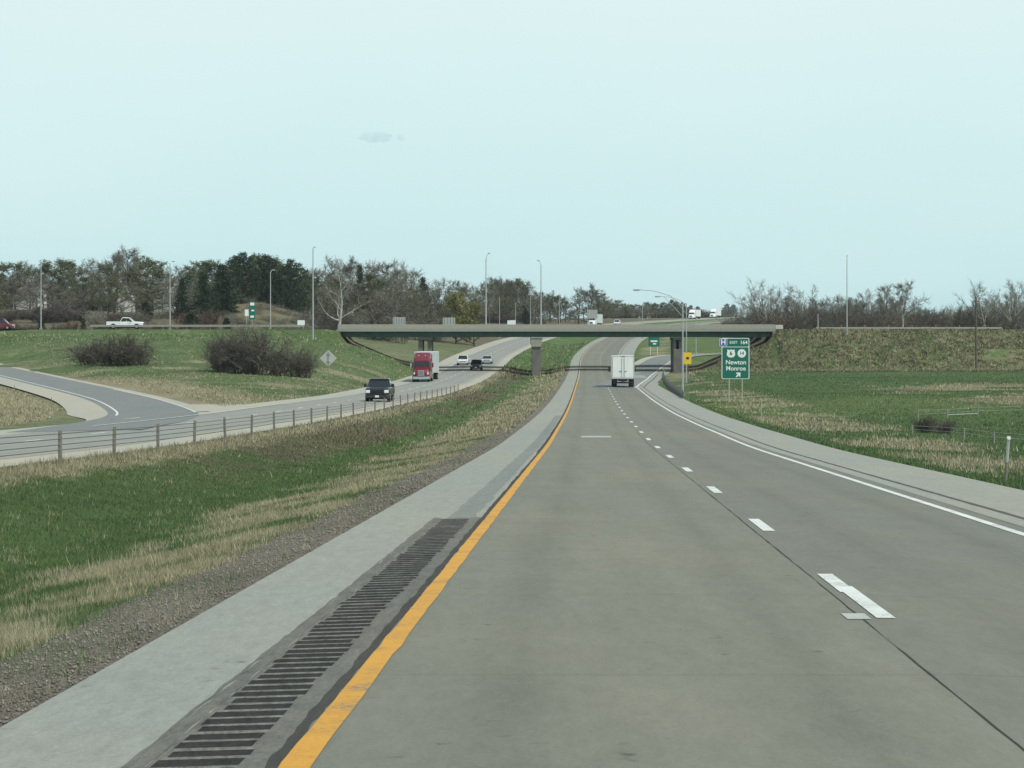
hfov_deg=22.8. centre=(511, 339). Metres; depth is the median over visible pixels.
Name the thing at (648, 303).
budding tree
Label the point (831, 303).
bare tree
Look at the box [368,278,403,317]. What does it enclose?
budding tree
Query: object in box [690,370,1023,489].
green grass
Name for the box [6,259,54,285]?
bare tree
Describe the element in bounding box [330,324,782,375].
overpass bridge
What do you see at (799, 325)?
shrub
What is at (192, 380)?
brown weeds
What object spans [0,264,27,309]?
budding tree
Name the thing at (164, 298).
house
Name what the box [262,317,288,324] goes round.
shrub
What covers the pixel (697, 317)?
shrub
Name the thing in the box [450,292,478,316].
bare tree
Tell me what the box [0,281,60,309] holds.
bare tree
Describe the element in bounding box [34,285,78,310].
bare tree
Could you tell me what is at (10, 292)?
bare tree
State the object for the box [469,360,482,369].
suv
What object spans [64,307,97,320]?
shrub
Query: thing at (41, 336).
green grass
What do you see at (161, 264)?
budding tree
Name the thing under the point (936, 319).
shrub
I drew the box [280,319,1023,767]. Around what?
road
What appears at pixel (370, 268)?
bare tree
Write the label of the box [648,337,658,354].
gore sign
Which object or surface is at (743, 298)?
bare tree
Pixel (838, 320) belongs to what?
shrub
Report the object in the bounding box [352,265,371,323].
spruce tree
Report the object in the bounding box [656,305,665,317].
pine tree
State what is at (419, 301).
bare tree
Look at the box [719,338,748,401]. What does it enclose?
exit sign
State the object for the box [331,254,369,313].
bare tree
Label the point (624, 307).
budding tree
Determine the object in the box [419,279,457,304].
bare tree
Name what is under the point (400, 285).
bare tree
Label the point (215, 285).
budding tree
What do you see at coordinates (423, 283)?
spruce tree
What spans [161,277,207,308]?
bare tree
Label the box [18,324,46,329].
shrub
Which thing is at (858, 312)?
shrub
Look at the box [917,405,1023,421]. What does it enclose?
field fence
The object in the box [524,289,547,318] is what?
bare tree
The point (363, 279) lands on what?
bare tree
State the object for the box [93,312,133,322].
shrub
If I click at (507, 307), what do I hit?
budding tree
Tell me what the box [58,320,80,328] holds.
shrub
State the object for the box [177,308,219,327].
shrub
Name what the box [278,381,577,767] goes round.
yellow edge line
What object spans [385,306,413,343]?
shrub
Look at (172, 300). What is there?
bare tree
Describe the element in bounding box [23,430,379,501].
brown weeds
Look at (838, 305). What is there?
bare tree
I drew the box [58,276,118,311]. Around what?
budding tree
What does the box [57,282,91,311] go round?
bare tree
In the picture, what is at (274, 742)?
sealed strip
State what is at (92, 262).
bare tree
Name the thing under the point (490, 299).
bare tree
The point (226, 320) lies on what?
cedar tree
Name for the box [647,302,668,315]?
budding tree
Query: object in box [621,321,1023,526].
road shoulder
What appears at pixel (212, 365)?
shrub
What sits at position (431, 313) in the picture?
bare tree
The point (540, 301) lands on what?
light pole
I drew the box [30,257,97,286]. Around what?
budding tree
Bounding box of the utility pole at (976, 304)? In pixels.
[973,297,978,368]
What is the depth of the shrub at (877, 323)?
547.35 m
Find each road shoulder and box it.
[0,320,714,767]
[441,320,715,518]
[476,337,606,516]
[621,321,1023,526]
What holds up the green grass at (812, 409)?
on the ground at (446, 348)
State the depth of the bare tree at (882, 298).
589.79 m
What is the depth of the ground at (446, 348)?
247.58 m
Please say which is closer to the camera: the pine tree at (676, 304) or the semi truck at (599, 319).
the semi truck at (599, 319)
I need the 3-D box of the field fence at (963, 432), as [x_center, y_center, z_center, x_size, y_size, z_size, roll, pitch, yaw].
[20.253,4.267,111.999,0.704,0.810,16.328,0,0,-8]
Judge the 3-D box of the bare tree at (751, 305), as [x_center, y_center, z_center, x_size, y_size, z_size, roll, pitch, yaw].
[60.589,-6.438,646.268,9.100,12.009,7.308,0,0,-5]
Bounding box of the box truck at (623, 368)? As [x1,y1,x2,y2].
[608,355,635,386]
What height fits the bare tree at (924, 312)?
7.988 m
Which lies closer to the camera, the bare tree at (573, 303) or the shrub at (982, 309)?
the shrub at (982, 309)
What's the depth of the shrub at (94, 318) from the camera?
527.97 m
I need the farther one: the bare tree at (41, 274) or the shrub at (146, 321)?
the bare tree at (41, 274)
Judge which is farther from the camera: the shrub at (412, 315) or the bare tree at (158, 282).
the bare tree at (158, 282)
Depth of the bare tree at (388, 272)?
703.95 m
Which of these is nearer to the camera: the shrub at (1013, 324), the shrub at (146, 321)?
the shrub at (146, 321)
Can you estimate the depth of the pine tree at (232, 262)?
784.25 m
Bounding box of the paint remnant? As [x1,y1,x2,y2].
[581,436,870,618]
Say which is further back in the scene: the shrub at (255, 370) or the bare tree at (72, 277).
the bare tree at (72, 277)
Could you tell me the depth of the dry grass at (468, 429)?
171.70 m
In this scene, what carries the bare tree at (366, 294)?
on the ground at (446, 348)
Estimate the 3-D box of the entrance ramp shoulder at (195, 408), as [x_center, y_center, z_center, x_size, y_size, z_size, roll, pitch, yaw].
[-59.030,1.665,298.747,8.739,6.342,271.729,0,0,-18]
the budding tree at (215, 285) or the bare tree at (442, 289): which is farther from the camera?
the bare tree at (442, 289)
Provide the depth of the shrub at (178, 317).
547.55 m
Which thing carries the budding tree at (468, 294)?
on the ground at (446, 348)
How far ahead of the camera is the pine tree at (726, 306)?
1346.82 m
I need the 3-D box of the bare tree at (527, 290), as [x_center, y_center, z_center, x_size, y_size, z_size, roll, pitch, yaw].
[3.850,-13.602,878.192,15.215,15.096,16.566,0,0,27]
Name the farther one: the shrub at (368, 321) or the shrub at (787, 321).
the shrub at (787, 321)
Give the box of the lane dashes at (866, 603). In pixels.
[612,396,894,617]
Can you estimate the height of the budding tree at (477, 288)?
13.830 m
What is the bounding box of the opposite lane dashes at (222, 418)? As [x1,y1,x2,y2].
[29,338,529,440]
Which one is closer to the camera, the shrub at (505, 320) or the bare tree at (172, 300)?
the bare tree at (172, 300)
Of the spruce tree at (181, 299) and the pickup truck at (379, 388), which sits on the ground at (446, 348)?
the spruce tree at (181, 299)
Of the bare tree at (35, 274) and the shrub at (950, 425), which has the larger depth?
the bare tree at (35, 274)
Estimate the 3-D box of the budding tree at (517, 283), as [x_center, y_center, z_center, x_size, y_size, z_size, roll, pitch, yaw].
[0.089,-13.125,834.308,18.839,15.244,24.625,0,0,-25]
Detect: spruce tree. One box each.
[171,278,191,318]
[188,271,219,316]
[199,264,240,314]
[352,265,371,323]
[414,277,435,322]
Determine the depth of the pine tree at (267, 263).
613.50 m
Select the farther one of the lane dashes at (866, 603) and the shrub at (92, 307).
the shrub at (92, 307)
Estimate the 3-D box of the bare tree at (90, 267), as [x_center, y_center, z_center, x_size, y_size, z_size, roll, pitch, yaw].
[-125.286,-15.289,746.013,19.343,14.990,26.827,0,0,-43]
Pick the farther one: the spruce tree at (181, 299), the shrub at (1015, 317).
the shrub at (1015, 317)
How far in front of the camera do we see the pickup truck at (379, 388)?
208.71 m
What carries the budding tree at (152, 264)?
on the ground at (446, 348)
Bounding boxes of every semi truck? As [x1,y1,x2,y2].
[410,351,438,381]
[588,314,602,323]
[688,310,700,318]
[709,309,720,317]
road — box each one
[0,317,736,459]
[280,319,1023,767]
[600,320,1023,721]
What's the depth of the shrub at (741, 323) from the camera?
587.01 m
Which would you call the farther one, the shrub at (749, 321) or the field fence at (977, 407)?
the shrub at (749, 321)
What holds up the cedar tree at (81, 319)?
on the ground at (446, 348)
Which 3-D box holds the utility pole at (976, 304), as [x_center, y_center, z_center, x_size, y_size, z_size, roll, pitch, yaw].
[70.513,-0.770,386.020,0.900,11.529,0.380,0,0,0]
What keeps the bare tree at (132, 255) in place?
on the ground at (446, 348)
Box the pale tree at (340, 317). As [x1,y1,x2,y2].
[315,256,378,323]
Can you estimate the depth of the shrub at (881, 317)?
589.35 m
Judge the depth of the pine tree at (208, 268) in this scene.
761.71 m
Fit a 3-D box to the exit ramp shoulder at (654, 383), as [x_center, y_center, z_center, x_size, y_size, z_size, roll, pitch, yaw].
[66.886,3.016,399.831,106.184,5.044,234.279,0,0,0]
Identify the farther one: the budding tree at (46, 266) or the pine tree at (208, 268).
the pine tree at (208, 268)
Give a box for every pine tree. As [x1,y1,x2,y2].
[184,274,199,310]
[197,261,215,281]
[218,251,263,303]
[226,256,246,269]
[237,252,263,293]
[243,267,278,304]
[245,253,289,307]
[269,258,311,312]
[283,285,305,313]
[288,266,311,293]
[298,279,324,312]
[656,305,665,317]
[670,301,681,313]
[722,304,731,315]
[730,304,738,316]
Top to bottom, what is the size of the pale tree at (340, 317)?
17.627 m
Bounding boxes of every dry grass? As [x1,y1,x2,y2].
[0,330,410,425]
[0,427,515,710]
[281,341,586,446]
[689,329,1023,479]
[718,326,1023,372]
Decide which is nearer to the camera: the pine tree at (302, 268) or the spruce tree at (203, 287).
the spruce tree at (203, 287)
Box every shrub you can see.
[0,308,24,322]
[2,320,21,329]
[9,303,58,318]
[13,302,70,322]
[17,324,38,329]
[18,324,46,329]
[42,321,70,328]
[50,290,91,310]
[51,307,79,321]
[55,334,104,364]
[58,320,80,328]
[62,322,86,328]
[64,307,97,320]
[71,332,147,365]
[75,309,109,324]
[80,294,98,309]
[80,311,106,324]
[82,300,114,310]
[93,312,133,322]
[100,314,136,316]
[102,334,166,364]
[114,304,150,324]
[132,314,151,324]
[151,304,168,318]
[165,313,203,323]
[165,320,199,328]
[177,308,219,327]
[194,307,230,328]
[197,328,240,371]
[199,317,280,373]
[207,321,297,375]
[220,310,239,319]
[232,319,251,324]
[244,297,256,303]
[247,300,267,306]
[253,336,310,376]
[260,314,275,320]
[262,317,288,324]
[264,304,284,309]
[274,309,295,314]
[280,345,321,378]
[290,307,325,328]
[298,310,325,323]
[300,309,349,325]
[314,311,343,328]
[314,321,335,328]
[321,305,355,328]
[342,308,373,322]
[353,310,370,323]
[353,311,399,339]
[356,313,390,340]
[364,305,405,340]
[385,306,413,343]
[392,314,427,339]
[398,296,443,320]
[404,310,430,323]
[414,313,451,341]
[474,307,497,321]
[478,310,509,322]
[487,305,527,322]
[492,316,524,322]
[516,310,538,322]
[529,312,555,323]
[680,309,707,317]
[716,307,744,337]
[720,314,770,339]
[733,309,781,324]
[737,307,786,342]
[745,302,774,323]
[754,309,797,328]
[757,311,813,328]
[774,306,798,323]
[783,307,814,328]
[784,310,803,328]
[791,305,843,328]
[794,306,836,328]
[825,303,858,324]
[827,311,855,326]
[828,311,881,326]
[836,312,867,326]
[842,303,873,318]
[850,309,884,326]
[853,304,906,326]
[855,306,919,326]
[862,311,904,326]
[885,310,920,326]
[893,304,924,322]
[893,312,924,326]
[894,303,944,319]
[896,313,938,326]
[911,309,947,326]
[911,414,938,432]
[921,310,955,326]
[921,417,957,433]
[926,306,952,320]
[931,308,956,326]
[936,304,986,326]
[939,304,966,326]
[964,305,1016,323]
[972,311,1009,328]
[995,306,1017,328]
[995,308,1023,328]
[997,314,1023,328]
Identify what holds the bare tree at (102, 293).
on the ground at (446, 348)
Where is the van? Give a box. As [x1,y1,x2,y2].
[0,318,14,329]
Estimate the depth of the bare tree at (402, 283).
629.65 m
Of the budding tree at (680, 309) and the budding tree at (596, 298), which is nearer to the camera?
the budding tree at (596, 298)
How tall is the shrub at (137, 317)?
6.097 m
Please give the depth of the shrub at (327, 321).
527.23 m
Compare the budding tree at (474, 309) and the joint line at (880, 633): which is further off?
the budding tree at (474, 309)
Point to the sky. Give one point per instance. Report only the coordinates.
(687, 151)
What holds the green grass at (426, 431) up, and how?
on the ground at (446, 348)
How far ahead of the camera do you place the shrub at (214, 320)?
525.64 m
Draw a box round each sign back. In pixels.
[393,317,404,323]
[443,318,454,323]
[507,320,515,323]
[588,310,596,323]
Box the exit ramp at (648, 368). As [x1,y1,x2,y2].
[593,353,721,387]
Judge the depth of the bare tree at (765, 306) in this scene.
559.55 m
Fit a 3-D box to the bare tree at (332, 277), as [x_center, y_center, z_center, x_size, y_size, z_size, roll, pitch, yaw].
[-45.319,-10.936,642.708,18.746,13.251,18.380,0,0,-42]
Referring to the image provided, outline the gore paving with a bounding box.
[190,404,242,409]
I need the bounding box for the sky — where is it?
[0,0,1023,318]
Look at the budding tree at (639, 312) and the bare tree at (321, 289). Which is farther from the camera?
the budding tree at (639, 312)
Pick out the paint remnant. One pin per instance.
(855, 615)
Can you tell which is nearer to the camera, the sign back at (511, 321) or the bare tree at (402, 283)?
the sign back at (511, 321)
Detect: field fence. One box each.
[911,425,1023,442]
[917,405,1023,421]
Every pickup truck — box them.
[106,317,144,328]
[364,378,394,401]
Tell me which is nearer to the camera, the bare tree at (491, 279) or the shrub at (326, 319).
the shrub at (326, 319)
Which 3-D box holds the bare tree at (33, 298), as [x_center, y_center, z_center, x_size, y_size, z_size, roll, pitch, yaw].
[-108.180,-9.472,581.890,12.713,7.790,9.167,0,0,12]
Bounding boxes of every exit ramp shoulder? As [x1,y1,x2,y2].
[634,353,702,365]
[636,354,715,387]
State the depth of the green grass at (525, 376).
407.87 m
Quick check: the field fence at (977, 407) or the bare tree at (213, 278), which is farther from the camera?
the bare tree at (213, 278)
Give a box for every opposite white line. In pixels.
[94,403,282,425]
[291,322,628,402]
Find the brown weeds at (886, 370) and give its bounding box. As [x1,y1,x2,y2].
[698,329,1023,411]
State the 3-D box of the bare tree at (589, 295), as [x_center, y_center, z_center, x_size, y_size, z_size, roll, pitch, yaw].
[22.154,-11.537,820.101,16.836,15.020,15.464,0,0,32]
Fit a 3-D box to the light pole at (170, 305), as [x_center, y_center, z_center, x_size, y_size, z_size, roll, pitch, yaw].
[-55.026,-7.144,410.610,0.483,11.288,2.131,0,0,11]
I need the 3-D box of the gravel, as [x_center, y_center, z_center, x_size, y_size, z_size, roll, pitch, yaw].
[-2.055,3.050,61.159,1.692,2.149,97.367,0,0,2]
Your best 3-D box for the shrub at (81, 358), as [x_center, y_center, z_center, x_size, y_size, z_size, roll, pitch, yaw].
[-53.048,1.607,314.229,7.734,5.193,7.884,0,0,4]
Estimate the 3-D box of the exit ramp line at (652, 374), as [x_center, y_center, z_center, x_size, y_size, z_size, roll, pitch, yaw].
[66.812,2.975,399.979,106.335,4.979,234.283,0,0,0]
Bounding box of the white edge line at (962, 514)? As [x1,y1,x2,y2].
[638,388,1023,535]
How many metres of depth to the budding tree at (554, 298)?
835.83 m
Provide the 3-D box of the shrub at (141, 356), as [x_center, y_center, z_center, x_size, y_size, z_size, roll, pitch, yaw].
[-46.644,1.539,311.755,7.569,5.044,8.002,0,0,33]
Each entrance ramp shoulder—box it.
[0,363,207,411]
[0,377,107,420]
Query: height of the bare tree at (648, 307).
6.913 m
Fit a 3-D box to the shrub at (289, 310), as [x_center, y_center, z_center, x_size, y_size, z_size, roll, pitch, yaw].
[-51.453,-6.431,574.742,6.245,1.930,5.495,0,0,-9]
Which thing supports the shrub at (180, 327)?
on the ground at (446, 348)
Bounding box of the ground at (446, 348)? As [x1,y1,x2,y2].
[0,302,1023,726]
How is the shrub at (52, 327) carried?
on the ground at (446, 348)
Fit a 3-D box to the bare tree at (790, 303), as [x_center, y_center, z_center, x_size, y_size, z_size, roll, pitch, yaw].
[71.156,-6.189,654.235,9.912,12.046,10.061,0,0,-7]
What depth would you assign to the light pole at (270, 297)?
423.92 m
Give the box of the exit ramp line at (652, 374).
[635,354,703,387]
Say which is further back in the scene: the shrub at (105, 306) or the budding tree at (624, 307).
the budding tree at (624, 307)
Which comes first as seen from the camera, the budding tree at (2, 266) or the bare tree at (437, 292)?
the bare tree at (437, 292)
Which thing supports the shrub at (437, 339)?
on the ground at (446, 348)
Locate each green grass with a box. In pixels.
[0,330,412,425]
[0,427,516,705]
[304,342,588,447]
[469,346,580,401]
[690,330,1023,414]
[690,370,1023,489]
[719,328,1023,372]
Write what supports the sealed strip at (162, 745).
on the road shoulder at (124, 710)
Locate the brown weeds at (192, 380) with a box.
[84,374,274,405]
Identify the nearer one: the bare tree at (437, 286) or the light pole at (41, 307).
the light pole at (41, 307)
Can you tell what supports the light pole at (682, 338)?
on the ground at (446, 348)
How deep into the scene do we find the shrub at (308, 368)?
299.15 m
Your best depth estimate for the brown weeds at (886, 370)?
389.87 m
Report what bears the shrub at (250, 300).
on the ground at (446, 348)
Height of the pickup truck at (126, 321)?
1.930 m
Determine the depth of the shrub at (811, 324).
555.90 m
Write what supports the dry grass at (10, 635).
on the ground at (446, 348)
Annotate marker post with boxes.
[1004,436,1010,482]
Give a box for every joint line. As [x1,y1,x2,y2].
[636,431,1023,749]
[756,445,1022,526]
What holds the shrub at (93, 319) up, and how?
on the ground at (446, 348)
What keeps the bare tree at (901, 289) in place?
on the ground at (446, 348)
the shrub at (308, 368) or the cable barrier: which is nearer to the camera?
the cable barrier
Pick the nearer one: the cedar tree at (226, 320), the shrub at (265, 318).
the cedar tree at (226, 320)
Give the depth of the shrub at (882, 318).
562.94 m
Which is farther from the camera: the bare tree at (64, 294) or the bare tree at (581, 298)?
the bare tree at (581, 298)
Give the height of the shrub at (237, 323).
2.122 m
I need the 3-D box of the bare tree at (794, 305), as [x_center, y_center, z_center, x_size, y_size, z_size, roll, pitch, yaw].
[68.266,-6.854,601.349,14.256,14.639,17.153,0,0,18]
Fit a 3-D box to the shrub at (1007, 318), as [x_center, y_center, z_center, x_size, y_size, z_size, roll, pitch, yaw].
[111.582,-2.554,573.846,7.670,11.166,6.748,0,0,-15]
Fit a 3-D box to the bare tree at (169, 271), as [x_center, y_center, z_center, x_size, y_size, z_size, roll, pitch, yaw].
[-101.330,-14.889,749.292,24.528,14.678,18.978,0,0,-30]
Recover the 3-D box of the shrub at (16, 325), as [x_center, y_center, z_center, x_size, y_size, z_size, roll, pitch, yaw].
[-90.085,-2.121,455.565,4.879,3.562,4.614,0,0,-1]
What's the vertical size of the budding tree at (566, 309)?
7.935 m
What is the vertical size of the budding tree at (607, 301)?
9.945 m
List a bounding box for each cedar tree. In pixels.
[78,310,85,322]
[139,301,152,320]
[182,313,202,328]
[221,318,230,328]
[520,308,529,323]
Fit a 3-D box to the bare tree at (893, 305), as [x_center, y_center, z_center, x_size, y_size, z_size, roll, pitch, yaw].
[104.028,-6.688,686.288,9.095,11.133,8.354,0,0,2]
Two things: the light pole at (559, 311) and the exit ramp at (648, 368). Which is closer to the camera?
the exit ramp at (648, 368)
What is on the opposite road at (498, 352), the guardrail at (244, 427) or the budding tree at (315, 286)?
the guardrail at (244, 427)
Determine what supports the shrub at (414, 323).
on the ground at (446, 348)
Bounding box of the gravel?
[0,431,513,725]
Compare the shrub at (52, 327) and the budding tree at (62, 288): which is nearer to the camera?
the shrub at (52, 327)
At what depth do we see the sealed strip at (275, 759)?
15.86 m
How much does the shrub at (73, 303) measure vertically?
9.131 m
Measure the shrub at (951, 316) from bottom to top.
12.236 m
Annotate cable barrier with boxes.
[0,384,458,464]
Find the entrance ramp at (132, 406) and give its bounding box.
[0,367,198,431]
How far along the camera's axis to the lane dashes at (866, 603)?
21.98 m
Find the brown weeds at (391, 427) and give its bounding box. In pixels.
[288,366,528,446]
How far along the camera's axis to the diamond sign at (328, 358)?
286.03 m
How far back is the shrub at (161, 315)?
560.79 m
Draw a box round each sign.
[249,302,254,319]
[297,320,304,328]
[320,350,336,385]
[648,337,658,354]
[684,352,690,363]
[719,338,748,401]
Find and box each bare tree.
[0,270,36,309]
[0,280,35,309]
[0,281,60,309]
[0,282,26,310]
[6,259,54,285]
[7,274,68,309]
[9,289,47,309]
[12,283,60,309]
[13,265,57,289]
[21,266,60,297]
[33,279,57,306]
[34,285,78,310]
[45,291,77,310]
[57,271,93,308]
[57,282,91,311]
[64,256,109,302]
[78,271,136,311]
[79,252,141,310]
[80,263,108,310]
[87,250,143,299]
[89,275,144,313]
[90,246,162,290]
[95,244,152,295]
[120,283,160,312]
[137,277,201,306]
[141,288,167,306]
[147,267,185,288]
[147,277,185,310]
[150,264,189,298]
[154,294,194,306]
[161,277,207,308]
[188,271,240,300]
[294,268,332,287]
[302,272,367,317]
[306,255,357,315]
[309,258,346,308]
[311,279,380,314]
[314,277,344,310]
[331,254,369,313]
[336,262,385,313]
[342,284,382,316]
[344,262,390,303]
[353,258,392,316]
[360,282,423,320]
[362,275,431,316]
[364,260,414,318]
[365,256,424,314]
[368,262,418,316]
[378,271,420,315]
[384,267,445,316]
[396,270,436,316]
[401,287,427,319]
[404,298,441,323]
[418,288,453,323]
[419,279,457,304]
[430,278,460,317]
[439,281,489,320]
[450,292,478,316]
[463,285,495,315]
[467,276,517,311]
[477,284,498,322]
[494,276,510,312]
[496,278,525,319]
[507,285,535,306]
[511,279,538,314]
[515,290,543,311]
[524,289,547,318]
[533,290,563,320]
[535,294,566,321]
[535,300,557,322]
[547,296,581,321]
[560,282,608,323]
[565,290,598,323]
[568,287,596,320]
[588,291,610,315]
[605,302,623,317]
[606,303,622,317]
[616,306,644,317]
[630,303,660,317]
[649,307,688,317]
[667,311,688,317]
[726,277,788,323]
[732,305,749,316]
[737,295,770,313]
[738,292,762,317]
[769,289,786,315]
[774,283,828,322]
[776,295,806,321]
[801,297,834,314]
[821,294,852,313]
[829,297,843,315]
[835,295,860,309]
[842,297,870,316]
[848,289,894,322]
[853,301,877,312]
[874,298,905,320]
[875,284,902,325]
[887,280,933,326]
[887,296,902,314]
[908,307,943,319]
[952,276,1002,326]
[978,293,1015,313]
[981,278,1023,324]
[990,291,1020,313]
[998,292,1019,317]
[998,292,1023,314]
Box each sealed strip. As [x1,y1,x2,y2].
[127,518,439,767]
[241,517,481,767]
[265,452,538,767]
[448,415,560,517]
[537,341,598,451]
[641,385,1023,518]
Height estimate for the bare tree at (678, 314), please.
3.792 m
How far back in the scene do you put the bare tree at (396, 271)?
690.69 m
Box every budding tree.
[0,260,36,300]
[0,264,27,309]
[0,285,11,310]
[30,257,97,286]
[30,258,89,296]
[44,284,75,308]
[48,258,98,300]
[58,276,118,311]
[85,276,127,313]
[87,262,137,311]
[99,265,175,309]
[104,261,172,297]
[119,255,174,286]
[131,287,168,311]
[172,267,210,291]
[174,260,217,305]
[177,259,238,296]
[189,277,245,303]
[191,281,227,302]
[245,255,311,296]
[286,275,338,312]
[311,279,374,316]
[326,272,400,315]
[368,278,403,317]
[392,287,430,322]
[428,302,445,323]
[437,291,472,343]
[450,298,484,323]
[454,284,489,310]
[463,301,482,345]
[472,283,493,314]
[481,282,498,310]
[483,278,539,315]
[487,296,520,310]
[490,298,519,323]
[492,278,528,307]
[529,291,562,314]
[545,294,577,323]
[547,302,580,321]
[580,300,618,317]
[583,290,622,315]
[610,300,628,316]
[613,306,633,317]
[618,304,643,317]
[625,307,662,317]
[643,302,651,315]
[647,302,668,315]
[658,304,688,317]
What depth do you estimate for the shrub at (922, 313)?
679.88 m
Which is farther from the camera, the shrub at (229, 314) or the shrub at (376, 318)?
the shrub at (229, 314)
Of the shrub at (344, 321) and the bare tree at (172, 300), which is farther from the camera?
the bare tree at (172, 300)
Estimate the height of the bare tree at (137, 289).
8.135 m
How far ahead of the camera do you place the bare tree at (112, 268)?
775.32 m
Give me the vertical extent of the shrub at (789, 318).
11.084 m
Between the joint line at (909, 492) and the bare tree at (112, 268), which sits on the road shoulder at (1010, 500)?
the joint line at (909, 492)
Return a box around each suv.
[456,355,469,364]
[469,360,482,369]
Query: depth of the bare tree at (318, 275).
740.43 m
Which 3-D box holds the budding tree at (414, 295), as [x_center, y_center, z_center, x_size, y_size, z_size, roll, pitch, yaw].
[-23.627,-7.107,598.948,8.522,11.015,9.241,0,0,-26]
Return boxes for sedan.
[480,355,492,363]
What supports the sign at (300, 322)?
on the ground at (446, 348)
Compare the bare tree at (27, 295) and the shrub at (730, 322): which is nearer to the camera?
the bare tree at (27, 295)
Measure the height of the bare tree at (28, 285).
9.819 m
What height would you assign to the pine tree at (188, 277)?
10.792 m
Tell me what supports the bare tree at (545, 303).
on the ground at (446, 348)
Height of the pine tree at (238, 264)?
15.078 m
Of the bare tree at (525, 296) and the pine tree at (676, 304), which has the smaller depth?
the bare tree at (525, 296)
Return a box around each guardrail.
[0,318,717,458]
[90,325,303,328]
[663,369,683,397]
[816,325,1001,328]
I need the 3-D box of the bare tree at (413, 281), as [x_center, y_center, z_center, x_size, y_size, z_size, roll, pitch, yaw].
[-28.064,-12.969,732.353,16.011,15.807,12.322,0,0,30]
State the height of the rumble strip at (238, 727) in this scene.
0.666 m
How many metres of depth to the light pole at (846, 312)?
405.96 m
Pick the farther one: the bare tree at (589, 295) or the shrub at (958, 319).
the bare tree at (589, 295)
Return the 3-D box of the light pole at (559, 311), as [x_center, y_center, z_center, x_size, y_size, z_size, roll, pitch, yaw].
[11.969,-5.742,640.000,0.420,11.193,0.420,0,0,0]
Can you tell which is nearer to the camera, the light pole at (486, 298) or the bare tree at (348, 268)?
the light pole at (486, 298)
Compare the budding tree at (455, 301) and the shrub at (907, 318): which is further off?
the shrub at (907, 318)
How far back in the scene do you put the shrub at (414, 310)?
728.44 m
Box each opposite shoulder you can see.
[0,318,697,434]
[0,318,722,467]
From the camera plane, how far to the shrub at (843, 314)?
587.37 m
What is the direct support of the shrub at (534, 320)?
on the ground at (446, 348)
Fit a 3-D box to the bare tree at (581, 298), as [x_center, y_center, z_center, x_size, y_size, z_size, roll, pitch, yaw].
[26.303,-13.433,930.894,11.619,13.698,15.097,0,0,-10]
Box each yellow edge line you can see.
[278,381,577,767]
[577,320,716,380]
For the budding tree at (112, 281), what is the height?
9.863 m
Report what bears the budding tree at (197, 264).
on the ground at (446, 348)
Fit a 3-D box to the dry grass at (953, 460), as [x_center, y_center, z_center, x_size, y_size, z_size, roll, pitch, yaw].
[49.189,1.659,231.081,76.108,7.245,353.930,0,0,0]
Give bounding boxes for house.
[13,287,47,309]
[116,285,134,311]
[154,287,176,311]
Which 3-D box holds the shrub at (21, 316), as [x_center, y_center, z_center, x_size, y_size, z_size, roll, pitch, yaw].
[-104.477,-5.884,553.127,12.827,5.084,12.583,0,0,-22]
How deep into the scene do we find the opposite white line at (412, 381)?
408.80 m
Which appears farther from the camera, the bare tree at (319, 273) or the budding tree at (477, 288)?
the budding tree at (477, 288)
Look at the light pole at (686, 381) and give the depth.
307.94 m
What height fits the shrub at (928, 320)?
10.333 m
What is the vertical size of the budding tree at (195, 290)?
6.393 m
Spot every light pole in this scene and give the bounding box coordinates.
[39,262,46,328]
[169,261,174,328]
[269,269,274,328]
[312,247,315,338]
[485,253,489,323]
[499,297,499,339]
[537,260,541,323]
[559,295,559,338]
[633,289,684,395]
[655,296,687,382]
[846,255,847,334]
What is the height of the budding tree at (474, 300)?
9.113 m
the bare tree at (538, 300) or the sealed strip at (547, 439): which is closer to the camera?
the sealed strip at (547, 439)
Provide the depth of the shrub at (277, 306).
576.46 m
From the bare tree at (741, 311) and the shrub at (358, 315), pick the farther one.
the bare tree at (741, 311)
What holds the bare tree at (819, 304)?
on the ground at (446, 348)
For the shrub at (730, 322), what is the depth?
644.35 m
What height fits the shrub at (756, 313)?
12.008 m
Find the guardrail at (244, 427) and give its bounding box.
[0,318,717,458]
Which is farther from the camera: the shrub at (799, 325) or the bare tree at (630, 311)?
the bare tree at (630, 311)
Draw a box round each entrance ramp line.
[1,375,118,415]
[114,389,195,411]
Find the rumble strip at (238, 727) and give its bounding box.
[145,518,472,767]
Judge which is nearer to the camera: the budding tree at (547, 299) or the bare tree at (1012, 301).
the bare tree at (1012, 301)
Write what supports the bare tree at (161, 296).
on the ground at (446, 348)

